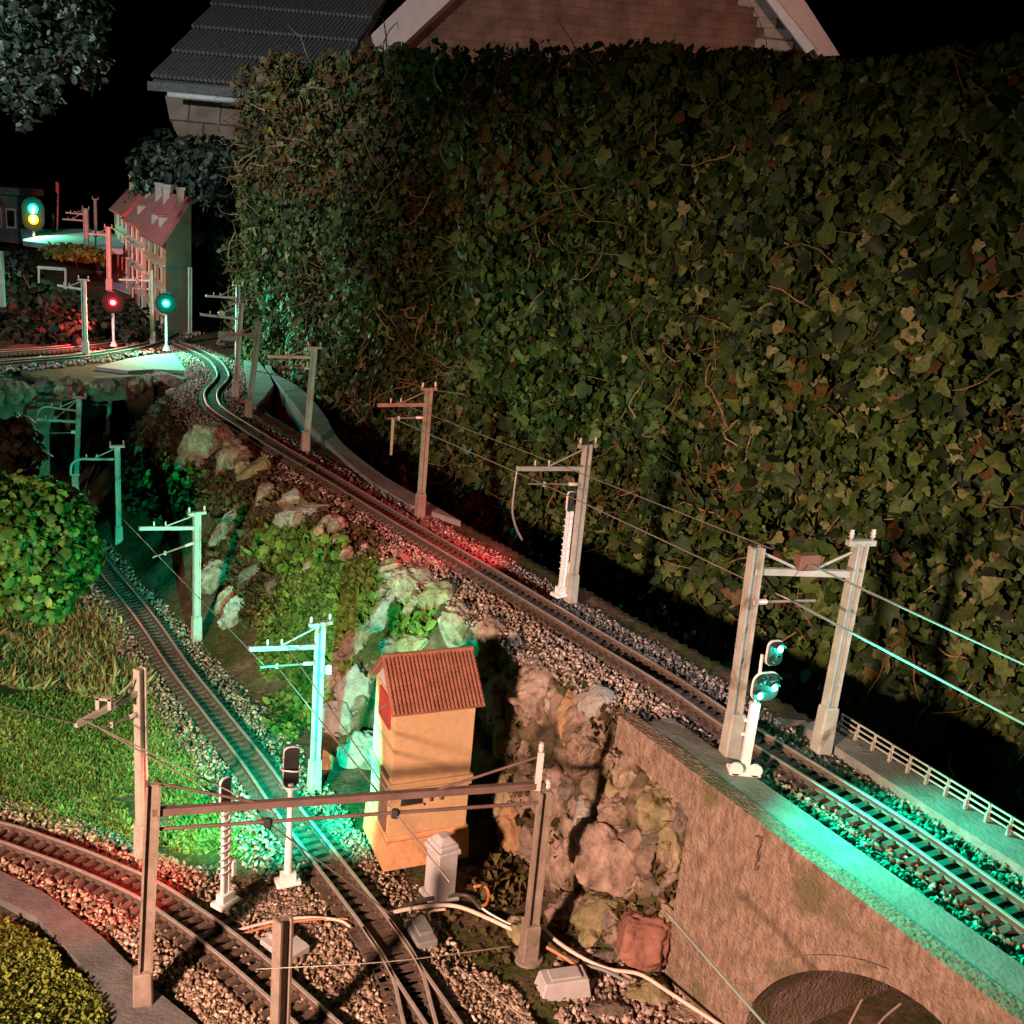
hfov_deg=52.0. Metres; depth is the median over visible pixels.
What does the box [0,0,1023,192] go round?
sky
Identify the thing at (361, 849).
yard gravel
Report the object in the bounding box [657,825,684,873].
rock
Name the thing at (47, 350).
railway track
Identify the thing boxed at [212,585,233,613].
rock
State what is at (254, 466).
rock
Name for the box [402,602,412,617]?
stone
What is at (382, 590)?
stone
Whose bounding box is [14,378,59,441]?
creeper
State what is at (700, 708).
railway track
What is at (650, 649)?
ballast gravel
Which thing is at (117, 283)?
path
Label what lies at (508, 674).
stone
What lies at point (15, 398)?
stone
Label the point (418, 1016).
railway track
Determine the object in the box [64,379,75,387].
stone
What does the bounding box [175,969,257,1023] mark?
yard gravel
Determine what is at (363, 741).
rock
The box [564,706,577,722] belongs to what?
stone
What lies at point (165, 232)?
town house
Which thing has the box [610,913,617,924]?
stone
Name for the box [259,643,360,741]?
moss cover
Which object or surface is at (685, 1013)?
rock
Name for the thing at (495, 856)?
brown moss
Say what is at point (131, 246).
window
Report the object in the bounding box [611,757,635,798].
rock
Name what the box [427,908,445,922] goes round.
ground cable
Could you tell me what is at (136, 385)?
stone
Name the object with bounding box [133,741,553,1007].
catenary gantry
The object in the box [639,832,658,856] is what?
rock
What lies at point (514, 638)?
rock
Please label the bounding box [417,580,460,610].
rock
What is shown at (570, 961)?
ground cable
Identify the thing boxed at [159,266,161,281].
window
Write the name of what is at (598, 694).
rock
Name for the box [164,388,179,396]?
rock
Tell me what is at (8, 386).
stone
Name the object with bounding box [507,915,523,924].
stone
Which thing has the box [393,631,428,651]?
rock
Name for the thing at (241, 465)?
stone
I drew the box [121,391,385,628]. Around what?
brown moss
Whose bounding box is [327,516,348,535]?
stone
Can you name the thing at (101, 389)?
stone
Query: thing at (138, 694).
catenary mast
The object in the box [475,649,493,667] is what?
rock
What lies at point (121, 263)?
window
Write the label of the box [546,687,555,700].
stone
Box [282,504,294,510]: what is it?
stone
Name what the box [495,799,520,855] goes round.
rock
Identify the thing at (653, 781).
stone
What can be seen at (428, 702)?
transformer tower
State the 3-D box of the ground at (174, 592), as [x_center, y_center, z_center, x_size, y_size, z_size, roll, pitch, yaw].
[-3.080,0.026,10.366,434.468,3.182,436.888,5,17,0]
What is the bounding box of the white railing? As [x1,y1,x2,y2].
[837,713,1023,838]
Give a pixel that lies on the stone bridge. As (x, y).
(786, 911)
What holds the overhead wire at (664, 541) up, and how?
attached to the catenary mast at (573, 575)
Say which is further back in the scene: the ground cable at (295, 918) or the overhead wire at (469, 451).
the overhead wire at (469, 451)
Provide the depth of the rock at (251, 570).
8.59 m
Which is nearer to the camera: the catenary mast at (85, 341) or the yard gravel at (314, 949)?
the yard gravel at (314, 949)
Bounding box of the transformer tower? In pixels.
[363,646,485,871]
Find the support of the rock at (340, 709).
on the ground at (174, 592)
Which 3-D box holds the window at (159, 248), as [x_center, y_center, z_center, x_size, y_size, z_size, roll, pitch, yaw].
[-5.487,-4.085,16.380,0.033,0.226,0.210,-3,19,-26]
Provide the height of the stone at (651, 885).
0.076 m
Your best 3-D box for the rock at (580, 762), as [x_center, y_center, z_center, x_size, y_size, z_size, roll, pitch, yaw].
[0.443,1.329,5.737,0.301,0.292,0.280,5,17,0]
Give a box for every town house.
[109,174,142,291]
[122,180,162,311]
[138,184,192,334]
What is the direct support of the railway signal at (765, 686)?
on the stone bridge
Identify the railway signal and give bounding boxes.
[22,197,44,236]
[101,291,123,346]
[155,292,176,350]
[210,776,239,911]
[274,746,301,889]
[550,491,574,598]
[726,640,786,777]
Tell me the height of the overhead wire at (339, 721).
0.024 m
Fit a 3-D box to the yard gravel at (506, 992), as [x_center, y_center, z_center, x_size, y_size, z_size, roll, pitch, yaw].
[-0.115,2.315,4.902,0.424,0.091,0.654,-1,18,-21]
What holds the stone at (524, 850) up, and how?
on the ground at (174, 592)
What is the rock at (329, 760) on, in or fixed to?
on the ground at (174, 592)
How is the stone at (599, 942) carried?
on the ground at (174, 592)
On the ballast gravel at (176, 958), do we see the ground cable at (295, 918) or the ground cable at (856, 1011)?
the ground cable at (295, 918)
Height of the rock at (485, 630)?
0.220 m
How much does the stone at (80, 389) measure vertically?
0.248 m
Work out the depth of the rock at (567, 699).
5.84 m
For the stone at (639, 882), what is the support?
on the ground at (174, 592)
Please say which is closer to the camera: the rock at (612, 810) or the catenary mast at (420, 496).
the rock at (612, 810)
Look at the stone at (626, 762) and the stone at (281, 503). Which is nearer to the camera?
the stone at (626, 762)
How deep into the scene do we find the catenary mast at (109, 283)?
18.44 m
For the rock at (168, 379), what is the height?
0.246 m
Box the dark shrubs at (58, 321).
[0,245,164,346]
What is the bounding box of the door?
[377,765,388,831]
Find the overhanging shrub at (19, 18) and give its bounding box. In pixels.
[0,0,115,134]
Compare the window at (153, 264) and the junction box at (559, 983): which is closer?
the junction box at (559, 983)
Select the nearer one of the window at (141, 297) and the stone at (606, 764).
the stone at (606, 764)
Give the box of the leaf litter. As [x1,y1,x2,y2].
[194,842,641,1017]
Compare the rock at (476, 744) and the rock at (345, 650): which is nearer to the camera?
the rock at (476, 744)
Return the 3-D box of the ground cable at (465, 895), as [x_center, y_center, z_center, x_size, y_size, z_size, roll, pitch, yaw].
[-0.421,2.056,5.499,0.525,0.022,0.146,1,17,-15]
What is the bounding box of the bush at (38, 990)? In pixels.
[0,916,109,1023]
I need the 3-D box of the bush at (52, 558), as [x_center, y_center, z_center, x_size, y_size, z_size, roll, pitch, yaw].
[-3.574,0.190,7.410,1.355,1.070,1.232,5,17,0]
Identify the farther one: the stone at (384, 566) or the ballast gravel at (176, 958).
the stone at (384, 566)
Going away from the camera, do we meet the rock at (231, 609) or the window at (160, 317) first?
the rock at (231, 609)
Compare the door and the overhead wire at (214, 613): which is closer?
the door
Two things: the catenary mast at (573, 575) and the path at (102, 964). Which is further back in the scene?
the catenary mast at (573, 575)
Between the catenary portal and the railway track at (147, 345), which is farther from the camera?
the railway track at (147, 345)
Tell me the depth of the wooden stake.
12.50 m
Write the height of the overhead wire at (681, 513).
0.062 m
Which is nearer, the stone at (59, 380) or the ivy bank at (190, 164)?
the stone at (59, 380)
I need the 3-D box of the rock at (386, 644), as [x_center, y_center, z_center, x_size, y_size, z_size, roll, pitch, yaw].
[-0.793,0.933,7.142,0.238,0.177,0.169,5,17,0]
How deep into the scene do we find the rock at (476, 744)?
6.38 m
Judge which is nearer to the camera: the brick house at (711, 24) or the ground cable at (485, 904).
the ground cable at (485, 904)
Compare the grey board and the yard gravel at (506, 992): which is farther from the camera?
the grey board
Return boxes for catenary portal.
[718,529,876,761]
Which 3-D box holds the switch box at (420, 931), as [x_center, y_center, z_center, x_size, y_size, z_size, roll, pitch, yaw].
[-0.456,2.112,5.264,0.110,0.080,0.190,-3,19,-27]
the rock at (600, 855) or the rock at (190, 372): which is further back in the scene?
the rock at (190, 372)
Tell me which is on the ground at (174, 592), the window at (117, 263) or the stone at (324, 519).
the stone at (324, 519)
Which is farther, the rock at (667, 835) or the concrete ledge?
the concrete ledge
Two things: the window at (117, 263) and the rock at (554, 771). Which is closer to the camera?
the rock at (554, 771)
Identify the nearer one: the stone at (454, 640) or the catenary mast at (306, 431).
the stone at (454, 640)
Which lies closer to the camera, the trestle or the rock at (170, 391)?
the rock at (170, 391)
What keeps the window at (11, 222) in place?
in the station building
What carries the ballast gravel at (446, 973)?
on the ground at (174, 592)
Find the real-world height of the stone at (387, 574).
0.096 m
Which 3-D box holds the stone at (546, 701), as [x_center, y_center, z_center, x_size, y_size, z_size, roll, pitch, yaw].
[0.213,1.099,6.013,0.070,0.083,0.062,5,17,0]
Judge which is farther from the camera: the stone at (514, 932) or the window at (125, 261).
the window at (125, 261)
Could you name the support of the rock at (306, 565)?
on the ground at (174, 592)
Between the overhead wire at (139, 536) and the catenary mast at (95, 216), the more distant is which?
the catenary mast at (95, 216)
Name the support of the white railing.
on the stone bridge
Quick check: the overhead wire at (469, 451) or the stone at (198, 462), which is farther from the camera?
the stone at (198, 462)
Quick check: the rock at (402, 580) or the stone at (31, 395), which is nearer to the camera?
the rock at (402, 580)
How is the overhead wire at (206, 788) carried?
attached to the catenary mast at (138, 694)
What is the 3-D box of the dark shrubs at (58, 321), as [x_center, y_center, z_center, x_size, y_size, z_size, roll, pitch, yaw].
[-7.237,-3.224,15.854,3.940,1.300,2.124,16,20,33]
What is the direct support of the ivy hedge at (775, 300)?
on the ground at (174, 592)
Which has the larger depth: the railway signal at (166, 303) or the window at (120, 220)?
the window at (120, 220)
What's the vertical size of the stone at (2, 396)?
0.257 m
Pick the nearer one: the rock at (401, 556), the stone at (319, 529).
the rock at (401, 556)
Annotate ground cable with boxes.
[235,916,351,931]
[386,903,510,930]
[387,893,481,915]
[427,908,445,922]
[473,884,490,907]
[482,907,510,924]
[540,924,721,1023]
[541,934,579,964]
[546,946,576,965]
[583,963,630,984]
[848,999,863,1023]
[878,1002,901,1023]
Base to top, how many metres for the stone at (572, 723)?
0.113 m
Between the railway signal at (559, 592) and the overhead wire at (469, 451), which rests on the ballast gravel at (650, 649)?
the railway signal at (559, 592)
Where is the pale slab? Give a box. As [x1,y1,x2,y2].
[95,353,185,373]
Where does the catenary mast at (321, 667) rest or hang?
on the ground at (174, 592)
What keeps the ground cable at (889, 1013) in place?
on the ground at (174, 592)
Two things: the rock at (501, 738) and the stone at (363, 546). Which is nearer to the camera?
the rock at (501, 738)
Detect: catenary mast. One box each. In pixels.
[35,392,85,490]
[57,275,88,354]
[62,206,89,263]
[69,441,124,544]
[74,665,147,859]
[88,224,113,290]
[92,196,98,230]
[92,401,112,449]
[119,270,155,343]
[139,506,206,642]
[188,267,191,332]
[200,299,246,398]
[206,281,243,351]
[216,321,261,418]
[248,613,332,791]
[267,342,321,452]
[270,911,293,1023]
[377,382,436,518]
[511,437,597,605]
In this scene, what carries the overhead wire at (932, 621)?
attached to the catenary portal
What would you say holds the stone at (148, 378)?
on the arched wall
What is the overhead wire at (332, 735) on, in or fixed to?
attached to the catenary mast at (321, 667)
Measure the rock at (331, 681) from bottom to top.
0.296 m
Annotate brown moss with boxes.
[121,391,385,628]
[462,689,684,935]
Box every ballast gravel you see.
[0,330,204,377]
[0,797,391,1023]
[74,522,497,1023]
[160,341,411,514]
[310,917,490,1023]
[341,508,782,742]
[714,725,1023,965]
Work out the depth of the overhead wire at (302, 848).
4.91 m
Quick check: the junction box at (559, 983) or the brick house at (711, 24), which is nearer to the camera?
the junction box at (559, 983)
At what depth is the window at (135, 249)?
18.86 m
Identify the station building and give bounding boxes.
[0,185,43,242]
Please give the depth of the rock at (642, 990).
5.08 m
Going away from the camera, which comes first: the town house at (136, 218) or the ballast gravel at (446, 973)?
the ballast gravel at (446, 973)
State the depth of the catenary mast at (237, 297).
13.95 m
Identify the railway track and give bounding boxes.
[0,318,149,356]
[0,328,195,366]
[0,819,350,1023]
[68,437,448,1023]
[148,338,1023,947]
[350,919,472,1023]
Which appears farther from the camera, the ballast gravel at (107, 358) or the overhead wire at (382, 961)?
the ballast gravel at (107, 358)
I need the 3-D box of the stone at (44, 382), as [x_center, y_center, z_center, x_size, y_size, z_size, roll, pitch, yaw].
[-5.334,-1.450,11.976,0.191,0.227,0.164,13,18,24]
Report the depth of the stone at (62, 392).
12.03 m
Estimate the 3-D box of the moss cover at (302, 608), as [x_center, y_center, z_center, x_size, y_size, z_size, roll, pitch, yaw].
[-1.619,0.698,7.867,1.628,0.986,0.675,19,22,39]
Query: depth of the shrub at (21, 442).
8.69 m
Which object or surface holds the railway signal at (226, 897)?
on the ballast gravel at (176, 958)
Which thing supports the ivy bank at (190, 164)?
on the ground at (174, 592)
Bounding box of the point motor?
[260,932,308,962]
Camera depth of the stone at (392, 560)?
7.46 m
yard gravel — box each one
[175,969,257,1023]
[230,884,320,920]
[245,891,396,1023]
[322,805,379,874]
[431,965,537,1023]
[553,942,709,1023]
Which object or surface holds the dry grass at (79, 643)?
on the ground at (174, 592)
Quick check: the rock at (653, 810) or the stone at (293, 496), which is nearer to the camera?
the rock at (653, 810)
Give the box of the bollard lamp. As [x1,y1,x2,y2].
[51,213,54,232]
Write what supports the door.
in the transformer tower
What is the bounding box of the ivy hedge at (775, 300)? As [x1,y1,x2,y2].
[211,0,1023,839]
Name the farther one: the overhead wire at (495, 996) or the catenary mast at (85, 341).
the catenary mast at (85, 341)
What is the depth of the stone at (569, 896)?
5.60 m
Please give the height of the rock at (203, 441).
0.727 m
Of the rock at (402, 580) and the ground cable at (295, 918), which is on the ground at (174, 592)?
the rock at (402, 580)
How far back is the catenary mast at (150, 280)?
15.29 m
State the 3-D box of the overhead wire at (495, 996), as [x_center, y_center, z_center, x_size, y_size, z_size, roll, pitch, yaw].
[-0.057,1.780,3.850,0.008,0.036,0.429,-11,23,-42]
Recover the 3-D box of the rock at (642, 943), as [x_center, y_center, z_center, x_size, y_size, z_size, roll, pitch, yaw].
[0.675,2.137,5.272,0.291,0.309,0.303,5,17,0]
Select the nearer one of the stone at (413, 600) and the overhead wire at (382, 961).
the overhead wire at (382, 961)
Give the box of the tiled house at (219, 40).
[147,0,389,155]
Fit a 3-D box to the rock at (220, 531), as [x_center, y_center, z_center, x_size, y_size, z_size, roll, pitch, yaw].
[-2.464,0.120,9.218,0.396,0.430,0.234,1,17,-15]
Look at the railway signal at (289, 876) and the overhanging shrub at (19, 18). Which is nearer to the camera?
the railway signal at (289, 876)
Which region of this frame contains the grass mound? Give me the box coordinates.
[38,241,112,267]
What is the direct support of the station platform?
on the ground at (174, 592)
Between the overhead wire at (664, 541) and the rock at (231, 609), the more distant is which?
the rock at (231, 609)
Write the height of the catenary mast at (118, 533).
1.073 m
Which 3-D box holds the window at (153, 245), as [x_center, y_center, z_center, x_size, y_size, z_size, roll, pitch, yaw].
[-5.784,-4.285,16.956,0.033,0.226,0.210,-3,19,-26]
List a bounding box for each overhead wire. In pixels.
[0,705,99,729]
[82,719,276,814]
[100,729,263,819]
[121,517,156,554]
[158,556,264,665]
[256,946,511,969]
[272,825,394,916]
[276,665,391,809]
[287,646,387,790]
[394,418,540,482]
[397,402,554,462]
[397,816,450,883]
[458,967,531,1023]
[543,484,790,599]
[556,463,794,558]
[665,910,765,1023]
[790,599,1023,724]
[808,563,1023,664]
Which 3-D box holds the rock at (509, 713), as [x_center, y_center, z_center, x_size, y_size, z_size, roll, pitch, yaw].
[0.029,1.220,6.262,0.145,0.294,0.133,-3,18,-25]
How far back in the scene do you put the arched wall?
13.04 m
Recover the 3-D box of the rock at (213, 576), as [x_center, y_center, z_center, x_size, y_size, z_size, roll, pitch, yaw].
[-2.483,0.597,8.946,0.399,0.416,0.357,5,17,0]
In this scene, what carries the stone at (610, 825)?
on the ground at (174, 592)
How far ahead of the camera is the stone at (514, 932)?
5.35 m
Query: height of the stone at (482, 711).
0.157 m
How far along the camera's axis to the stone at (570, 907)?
5.54 m
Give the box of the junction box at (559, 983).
[534,965,591,1001]
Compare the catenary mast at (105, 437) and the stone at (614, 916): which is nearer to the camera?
the stone at (614, 916)
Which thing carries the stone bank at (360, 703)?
on the ground at (174, 592)
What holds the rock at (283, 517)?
on the ground at (174, 592)
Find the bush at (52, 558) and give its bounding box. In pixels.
[0,468,105,628]
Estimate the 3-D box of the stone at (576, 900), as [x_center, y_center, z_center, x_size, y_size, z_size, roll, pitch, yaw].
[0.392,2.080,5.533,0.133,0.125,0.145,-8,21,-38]
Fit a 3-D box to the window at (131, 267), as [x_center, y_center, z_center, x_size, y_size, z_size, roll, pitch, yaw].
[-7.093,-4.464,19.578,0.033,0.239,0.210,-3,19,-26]
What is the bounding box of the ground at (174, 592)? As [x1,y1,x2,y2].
[0,174,941,1023]
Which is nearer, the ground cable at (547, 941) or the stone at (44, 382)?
the ground cable at (547, 941)
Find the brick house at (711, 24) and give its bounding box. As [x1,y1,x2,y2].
[362,0,838,65]
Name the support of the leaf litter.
on the ground at (174, 592)
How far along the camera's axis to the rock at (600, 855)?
5.32 m
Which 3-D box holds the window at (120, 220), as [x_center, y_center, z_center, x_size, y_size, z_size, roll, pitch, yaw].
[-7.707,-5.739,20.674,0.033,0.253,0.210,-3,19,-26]
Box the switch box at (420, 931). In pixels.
[404,915,437,951]
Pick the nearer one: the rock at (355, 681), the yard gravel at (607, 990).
the yard gravel at (607, 990)
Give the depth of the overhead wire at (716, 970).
3.94 m
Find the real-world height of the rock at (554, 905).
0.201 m
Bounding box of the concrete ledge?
[265,365,460,525]
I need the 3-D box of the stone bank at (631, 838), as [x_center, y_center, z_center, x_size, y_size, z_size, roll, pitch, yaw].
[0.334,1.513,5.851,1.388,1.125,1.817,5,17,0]
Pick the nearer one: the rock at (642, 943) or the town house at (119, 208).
the rock at (642, 943)
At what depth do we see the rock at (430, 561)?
7.49 m
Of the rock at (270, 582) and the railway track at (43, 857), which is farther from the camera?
the rock at (270, 582)
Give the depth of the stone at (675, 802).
5.12 m
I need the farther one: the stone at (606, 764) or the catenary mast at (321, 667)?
the catenary mast at (321, 667)
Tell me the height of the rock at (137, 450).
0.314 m
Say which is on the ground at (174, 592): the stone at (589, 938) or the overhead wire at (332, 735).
the stone at (589, 938)
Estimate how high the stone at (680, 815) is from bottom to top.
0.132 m
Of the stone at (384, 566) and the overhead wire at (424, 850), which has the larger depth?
the stone at (384, 566)
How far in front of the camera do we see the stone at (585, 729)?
5.68 m
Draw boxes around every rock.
[0,629,24,643]
[133,438,144,460]
[151,372,185,388]
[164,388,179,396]
[167,409,185,419]
[173,422,234,471]
[183,367,204,377]
[201,558,230,593]
[208,503,241,547]
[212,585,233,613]
[215,437,256,476]
[217,595,246,629]
[236,457,273,481]
[236,556,267,583]
[253,481,274,510]
[264,577,279,595]
[272,502,330,527]
[302,545,325,570]
[322,700,352,736]
[322,749,336,769]
[323,664,341,695]
[330,532,339,545]
[332,633,355,660]
[334,661,371,714]
[336,730,373,769]
[353,620,370,654]
[370,589,394,633]
[378,636,397,654]
[386,562,432,604]
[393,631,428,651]
[396,551,411,563]
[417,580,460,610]
[426,559,440,567]
[437,599,473,647]
[470,616,505,650]
[470,722,484,771]
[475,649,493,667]
[491,773,511,817]
[492,715,509,769]
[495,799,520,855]
[505,701,516,735]
[506,631,521,658]
[506,657,554,727]
[509,652,525,675]
[516,740,531,775]
[529,760,567,826]
[544,898,572,927]
[545,838,571,891]
[553,893,569,915]
[557,689,574,746]
[561,817,637,899]
[566,727,601,779]
[568,891,617,939]
[572,795,591,825]
[576,683,616,723]
[586,999,630,1021]
[588,949,617,965]
[597,791,627,832]
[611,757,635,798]
[615,908,671,972]
[625,976,672,1008]
[635,781,671,833]
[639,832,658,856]
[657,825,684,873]
[657,911,671,921]
[665,1002,705,1023]
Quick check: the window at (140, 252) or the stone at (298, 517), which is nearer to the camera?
the stone at (298, 517)
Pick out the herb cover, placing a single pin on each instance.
(272, 537)
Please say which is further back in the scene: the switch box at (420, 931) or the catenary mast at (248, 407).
the catenary mast at (248, 407)
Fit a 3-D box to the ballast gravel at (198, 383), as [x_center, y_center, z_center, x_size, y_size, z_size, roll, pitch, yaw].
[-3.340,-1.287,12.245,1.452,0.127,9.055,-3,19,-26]
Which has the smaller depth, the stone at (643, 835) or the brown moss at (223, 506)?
the stone at (643, 835)
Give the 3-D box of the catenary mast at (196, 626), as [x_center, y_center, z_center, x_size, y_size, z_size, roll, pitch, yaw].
[-2.619,0.517,8.116,0.515,1.132,0.068,-8,21,-37]
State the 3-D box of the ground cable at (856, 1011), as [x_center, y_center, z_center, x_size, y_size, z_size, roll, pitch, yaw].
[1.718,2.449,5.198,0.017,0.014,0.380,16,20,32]
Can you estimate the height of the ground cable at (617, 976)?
0.018 m
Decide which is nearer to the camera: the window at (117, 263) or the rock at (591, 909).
the rock at (591, 909)
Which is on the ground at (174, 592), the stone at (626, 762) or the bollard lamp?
the stone at (626, 762)
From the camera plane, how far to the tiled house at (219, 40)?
20.83 m
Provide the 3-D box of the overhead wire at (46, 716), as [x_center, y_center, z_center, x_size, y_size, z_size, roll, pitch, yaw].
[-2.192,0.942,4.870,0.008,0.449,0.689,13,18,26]
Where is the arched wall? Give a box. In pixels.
[0,345,162,478]
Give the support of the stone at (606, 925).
on the ground at (174, 592)
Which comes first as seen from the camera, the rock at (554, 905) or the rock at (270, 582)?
the rock at (554, 905)
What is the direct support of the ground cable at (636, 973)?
on the yard gravel at (607, 990)
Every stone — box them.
[0,377,16,396]
[0,392,5,406]
[6,380,24,405]
[22,384,37,404]
[34,376,52,393]
[52,375,72,386]
[53,384,76,400]
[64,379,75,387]
[72,376,87,397]
[86,381,98,395]
[98,383,105,392]
[103,378,117,395]
[128,375,144,394]
[143,373,153,388]
[194,459,205,469]
[234,458,251,473]
[276,498,286,508]
[281,488,303,504]
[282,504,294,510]
[293,511,306,527]
[311,523,324,536]
[317,515,331,530]
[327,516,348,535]
[337,545,356,561]
[357,542,367,556]
[376,584,388,597]
[378,560,399,578]
[383,557,400,563]
[383,569,394,579]
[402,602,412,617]
[408,593,418,608]
[452,635,457,644]
[478,707,491,723]
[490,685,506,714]
[499,650,507,662]
[502,662,513,680]
[506,920,521,945]
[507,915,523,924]
[519,841,530,854]
[544,698,548,710]
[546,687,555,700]
[555,696,570,715]
[556,780,575,800]
[562,892,576,901]
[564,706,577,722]
[568,712,578,727]
[568,861,573,872]
[568,900,573,912]
[571,893,584,908]
[574,711,587,726]
[574,722,595,741]
[578,928,604,949]
[593,939,603,948]
[599,752,615,779]
[600,813,623,831]
[601,912,613,935]
[604,778,617,798]
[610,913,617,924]
[619,753,641,773]
[635,873,644,890]
[640,830,647,839]
[646,878,664,896]
[647,773,657,784]
[670,794,679,807]
[672,808,687,833]
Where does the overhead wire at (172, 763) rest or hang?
attached to the catenary mast at (138, 694)
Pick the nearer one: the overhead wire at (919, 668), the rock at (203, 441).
the overhead wire at (919, 668)
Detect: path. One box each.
[0,871,197,1023]
[94,254,130,294]
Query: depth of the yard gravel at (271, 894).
5.44 m
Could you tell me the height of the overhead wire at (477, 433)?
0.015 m
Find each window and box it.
[0,208,2,227]
[5,208,16,228]
[115,214,117,224]
[116,254,118,266]
[119,215,121,227]
[120,256,122,269]
[124,237,126,251]
[124,259,126,272]
[130,244,132,258]
[130,266,132,278]
[134,228,136,239]
[134,247,136,261]
[139,250,141,264]
[140,295,142,309]
[146,239,148,250]
[146,258,149,271]
[152,243,154,253]
[152,262,155,277]
[158,246,161,257]
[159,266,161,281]
[159,313,161,327]
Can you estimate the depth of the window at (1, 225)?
22.91 m
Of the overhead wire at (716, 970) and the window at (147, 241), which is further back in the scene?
the window at (147, 241)
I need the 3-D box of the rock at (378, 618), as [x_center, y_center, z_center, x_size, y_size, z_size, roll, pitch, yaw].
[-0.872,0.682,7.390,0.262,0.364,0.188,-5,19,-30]
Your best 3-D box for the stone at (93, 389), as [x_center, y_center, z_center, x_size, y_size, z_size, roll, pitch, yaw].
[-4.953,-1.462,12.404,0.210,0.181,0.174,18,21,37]
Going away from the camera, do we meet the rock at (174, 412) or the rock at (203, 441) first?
the rock at (203, 441)
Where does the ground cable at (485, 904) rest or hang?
on the ground at (174, 592)
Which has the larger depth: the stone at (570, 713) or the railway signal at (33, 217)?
the railway signal at (33, 217)
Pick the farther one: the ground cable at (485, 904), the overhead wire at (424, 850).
the ground cable at (485, 904)
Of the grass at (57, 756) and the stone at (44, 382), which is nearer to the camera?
the grass at (57, 756)
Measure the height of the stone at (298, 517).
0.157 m
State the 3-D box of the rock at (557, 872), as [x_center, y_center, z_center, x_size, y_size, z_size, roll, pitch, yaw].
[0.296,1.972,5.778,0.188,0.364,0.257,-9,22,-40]
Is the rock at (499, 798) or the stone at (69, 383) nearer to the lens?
the rock at (499, 798)
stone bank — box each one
[311,660,376,738]
[466,658,688,953]
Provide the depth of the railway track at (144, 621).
6.48 m
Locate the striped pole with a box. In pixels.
[55,182,58,230]
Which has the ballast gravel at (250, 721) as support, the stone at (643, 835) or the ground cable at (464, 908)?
the ground cable at (464, 908)
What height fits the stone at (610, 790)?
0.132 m
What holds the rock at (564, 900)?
on the ground at (174, 592)
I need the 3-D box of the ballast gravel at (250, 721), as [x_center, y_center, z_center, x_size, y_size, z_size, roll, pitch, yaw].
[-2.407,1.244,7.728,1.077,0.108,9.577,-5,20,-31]
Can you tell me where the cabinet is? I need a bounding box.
[419,831,461,908]
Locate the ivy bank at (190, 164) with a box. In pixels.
[121,128,256,298]
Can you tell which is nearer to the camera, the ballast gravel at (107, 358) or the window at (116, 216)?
the ballast gravel at (107, 358)
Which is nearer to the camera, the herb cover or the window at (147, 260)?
the herb cover
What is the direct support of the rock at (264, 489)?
on the ground at (174, 592)
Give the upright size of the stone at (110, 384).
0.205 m
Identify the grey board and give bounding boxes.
[244,360,272,409]
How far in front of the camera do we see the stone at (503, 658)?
6.37 m
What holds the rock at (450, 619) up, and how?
on the ground at (174, 592)
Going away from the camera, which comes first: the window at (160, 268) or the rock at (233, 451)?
the rock at (233, 451)
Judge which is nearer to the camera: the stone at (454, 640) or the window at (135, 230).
the stone at (454, 640)
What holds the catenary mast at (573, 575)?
on the ballast gravel at (650, 649)
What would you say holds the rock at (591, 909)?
on the ground at (174, 592)
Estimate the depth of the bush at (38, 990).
4.67 m
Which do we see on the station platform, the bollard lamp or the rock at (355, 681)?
the bollard lamp
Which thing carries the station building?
on the ground at (174, 592)
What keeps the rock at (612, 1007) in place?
on the ground at (174, 592)
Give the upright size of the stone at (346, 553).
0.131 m
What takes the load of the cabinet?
on the ground at (174, 592)
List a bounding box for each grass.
[0,602,156,699]
[0,685,267,861]
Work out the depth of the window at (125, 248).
20.15 m
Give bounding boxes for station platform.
[21,229,123,253]
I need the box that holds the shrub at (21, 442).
[0,411,53,478]
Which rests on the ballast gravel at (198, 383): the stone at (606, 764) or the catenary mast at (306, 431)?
the catenary mast at (306, 431)
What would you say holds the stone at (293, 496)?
on the ground at (174, 592)
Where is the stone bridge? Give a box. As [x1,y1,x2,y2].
[614,712,1023,1023]
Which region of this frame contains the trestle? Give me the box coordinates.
[37,266,66,294]
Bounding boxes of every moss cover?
[252,549,385,681]
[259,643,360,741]
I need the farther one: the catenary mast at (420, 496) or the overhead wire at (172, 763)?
the catenary mast at (420, 496)
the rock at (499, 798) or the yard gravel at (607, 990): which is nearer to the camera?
the yard gravel at (607, 990)
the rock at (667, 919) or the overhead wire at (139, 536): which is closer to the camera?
the rock at (667, 919)
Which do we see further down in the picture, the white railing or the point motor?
the point motor
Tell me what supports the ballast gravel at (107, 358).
on the ground at (174, 592)
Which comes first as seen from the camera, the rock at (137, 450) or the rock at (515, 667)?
the rock at (515, 667)
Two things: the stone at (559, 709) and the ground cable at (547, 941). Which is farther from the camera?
the stone at (559, 709)
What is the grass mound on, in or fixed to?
on the ground at (174, 592)
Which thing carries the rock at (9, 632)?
on the ground at (174, 592)
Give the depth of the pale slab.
13.78 m
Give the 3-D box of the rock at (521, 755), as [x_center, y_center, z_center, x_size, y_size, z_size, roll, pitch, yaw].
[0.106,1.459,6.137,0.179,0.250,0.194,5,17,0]
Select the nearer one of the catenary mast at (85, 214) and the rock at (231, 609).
the rock at (231, 609)
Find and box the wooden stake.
[0,251,5,306]
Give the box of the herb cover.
[131,452,438,644]
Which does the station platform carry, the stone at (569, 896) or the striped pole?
the striped pole

